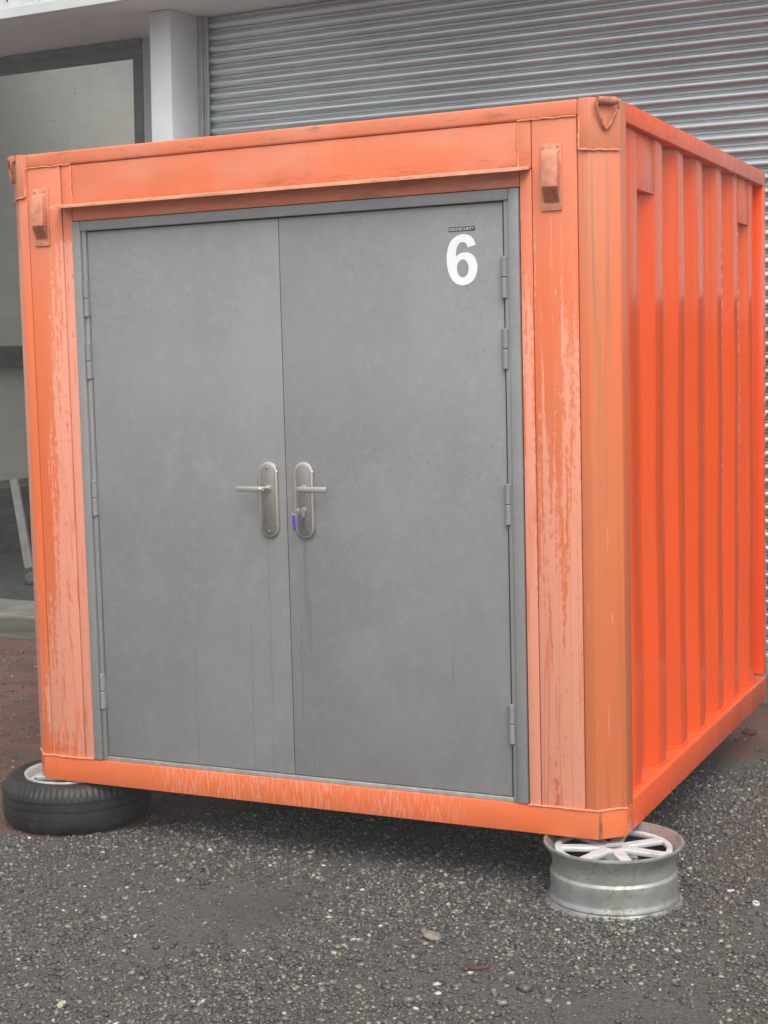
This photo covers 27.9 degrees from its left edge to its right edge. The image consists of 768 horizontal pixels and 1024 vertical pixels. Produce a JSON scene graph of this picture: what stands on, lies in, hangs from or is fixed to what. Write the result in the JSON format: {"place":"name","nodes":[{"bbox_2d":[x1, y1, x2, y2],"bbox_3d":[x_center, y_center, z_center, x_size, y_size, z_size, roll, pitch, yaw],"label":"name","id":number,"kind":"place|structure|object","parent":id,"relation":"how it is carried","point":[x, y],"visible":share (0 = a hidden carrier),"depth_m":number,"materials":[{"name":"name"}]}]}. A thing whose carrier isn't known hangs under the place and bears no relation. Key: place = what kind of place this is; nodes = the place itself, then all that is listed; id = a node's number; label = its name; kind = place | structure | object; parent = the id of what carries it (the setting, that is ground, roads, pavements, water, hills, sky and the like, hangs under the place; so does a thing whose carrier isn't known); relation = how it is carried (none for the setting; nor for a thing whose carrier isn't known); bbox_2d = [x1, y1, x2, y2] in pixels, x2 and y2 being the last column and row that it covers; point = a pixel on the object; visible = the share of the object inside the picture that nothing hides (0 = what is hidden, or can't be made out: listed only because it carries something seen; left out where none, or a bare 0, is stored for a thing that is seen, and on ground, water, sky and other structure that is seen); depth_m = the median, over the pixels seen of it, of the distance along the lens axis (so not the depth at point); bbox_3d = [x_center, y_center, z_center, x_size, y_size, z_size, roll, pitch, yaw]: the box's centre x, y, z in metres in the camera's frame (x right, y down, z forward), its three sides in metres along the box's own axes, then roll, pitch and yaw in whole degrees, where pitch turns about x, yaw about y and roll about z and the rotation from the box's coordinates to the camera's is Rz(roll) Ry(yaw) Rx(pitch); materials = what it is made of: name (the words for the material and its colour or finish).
{"place":"outdoors","nodes":[
{"label":"outdoors","id":0,"kind":"place"},
{"bbox_2d":[0,478,31,551],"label":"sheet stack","id":1,"kind":"object","parent":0,"point":[9,537],"depth_m":14.67,"materials":[{"name":"grey metal"}]},
{"bbox_2d":[0,637,767,1023],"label":"ground","id":2,"kind":"structure","parent":0,"point":[740,753],"depth_m":4.89,"materials":[{"name":"grey gravel"}]},
{"bbox_2d":[57,1000,65,1008],"bbox_3d":[-0.887,1.356,4.254,0.026,0.017,0.035,6,16,15],"label":"stone","id":3,"kind":"object","parent":2,"relation":"on","point":[60,1003],"visible":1,"depth_m":4.24,"materials":[{"name":"beige stone"}]},
{"bbox_2d":[2,759,150,835],"bbox_3d":[-1.208,1.107,6.090,0.574,0.193,0.574,0,5,15],"label":"tyred wheel","id":4,"kind":"object","parent":2,"relation":"on","point":[35,800],"visible":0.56,"depth_m":5.85,"materials":[{"name":"rubber"}]},
{"bbox_2d":[0,0,331,600],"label":"industrial building","id":5,"kind":"structure","parent":2,"relation":"on","point":[80,74],"depth_m":11.38,"materials":[{"name":"metal"}]},
{"bbox_2d":[10,477,32,567],"bbox_3d":[-3.170,0.097,13.517,0.090,0.800,0.025,-14,-6,31],"label":"plank","id":6,"kind":"object","parent":5,"relation":"on","point":[21,521],"visible":0.91,"depth_m":13.50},
{"bbox_2d":[21,568,32,584],"bbox_3d":[-2.867,0.521,12.514,0.136,0.136,0.036,0,-4,5],"label":"castor wheel","id":7,"kind":"object","parent":5,"relation":"on","point":[25,575],"visible":0.65,"depth_m":12.50,"materials":[{"name":"plastic"}]},
{"bbox_2d":[197,0,767,664],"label":"roller shutter","id":8,"kind":"object","parent":5,"relation":"attached to","point":[697,68],"visible":0.19,"depth_m":9.11,"materials":[{"name":"grey metal"}]},
{"bbox_2d":[0,618,767,705],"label":"kerb","id":9,"kind":"structure","parent":2,"relation":"on","point":[21,629],"depth_m":10.53,"materials":[{"name":"concrete"}]},
{"bbox_2d":[0,598,767,679],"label":"concrete apron","id":10,"kind":"object","parent":2,"relation":"on","point":[17,609],"depth_m":11.31,"materials":[{"name":"grey concrete"}]},
{"bbox_2d":[422,930,441,941],"bbox_3d":[0.146,1.290,4.694,0.062,0.030,0.044,12,6,32],"label":"stone","id":11,"kind":"object","parent":2,"relation":"on","point":[431,935],"visible":1,"depth_m":4.68,"materials":[{"name":"beige stone"}]},
{"bbox_2d":[467,964,487,969],"bbox_3d":[0.269,1.312,4.457,0.066,0.004,0.033,-3,8,14],"label":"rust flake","id":12,"kind":"object","parent":2,"relation":"on","point":[474,967],"visible":1,"depth_m":4.45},
{"bbox_2d":[543,822,683,920],"bbox_3d":[0.745,1.159,5.010,0.452,0.203,0.452,-1,5,5],"label":"bare wheel","id":13,"kind":"object","parent":2,"relation":"on","point":[632,874],"visible":0.86,"depth_m":4.86,"materials":[{"name":"metal"}]},
{"bbox_2d":[7,96,765,839],"bbox_3d":[0.141,-0.234,6.346,2.369,2.352,2.352,1,6,25],"label":"storage container","id":14,"kind":"object","parent":13,"relation":"on","point":[477,396],"visible":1,"depth_m":5.33,"materials":[{"name":"orange metal"}]},
{"bbox_2d":[83,218,295,773],"bbox_3d":[-0.715,-0.044,5.531,0.814,1.940,0.084,1,6,25],"label":"door","id":15,"kind":"structure","parent":14,"relation":"in","point":[185,354],"depth_m":5.54,"materials":[{"name":"grey paint"}]},
{"bbox_2d":[292,508,302,530],"bbox_3d":[-0.297,0.023,5.315,0.027,0.078,0.043,1,6,25],"label":"key set","id":16,"kind":"object","parent":14,"relation":"hanging from","point":[299,510],"visible":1,"depth_m":5.30,"materials":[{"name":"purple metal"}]},
{"bbox_2d":[279,202,514,795],"bbox_3d":[0.032,-0.030,5.178,0.833,1.940,0.084,1,6,25],"label":"door","id":17,"kind":"structure","parent":14,"relation":"in","point":[395,343],"depth_m":5.19,"materials":[{"name":"grey paint"}]},
{"bbox_2d":[752,900,759,906],"bbox_3d":[1.179,1.242,4.900,0.024,0.011,0.024,11,21,7],"label":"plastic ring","id":18,"kind":"object","parent":2,"relation":"on","point":[755,903],"visible":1,"depth_m":4.89,"materials":[{"name":"white plastic"}]},
{"bbox_2d":[742,728,756,734],"bbox_3d":[1.704,1.024,7.189,0.062,0.034,0.074,-11,1,-32],"label":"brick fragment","id":19,"kind":"object","parent":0,"point":[749,731],"visible":1,"depth_m":7.18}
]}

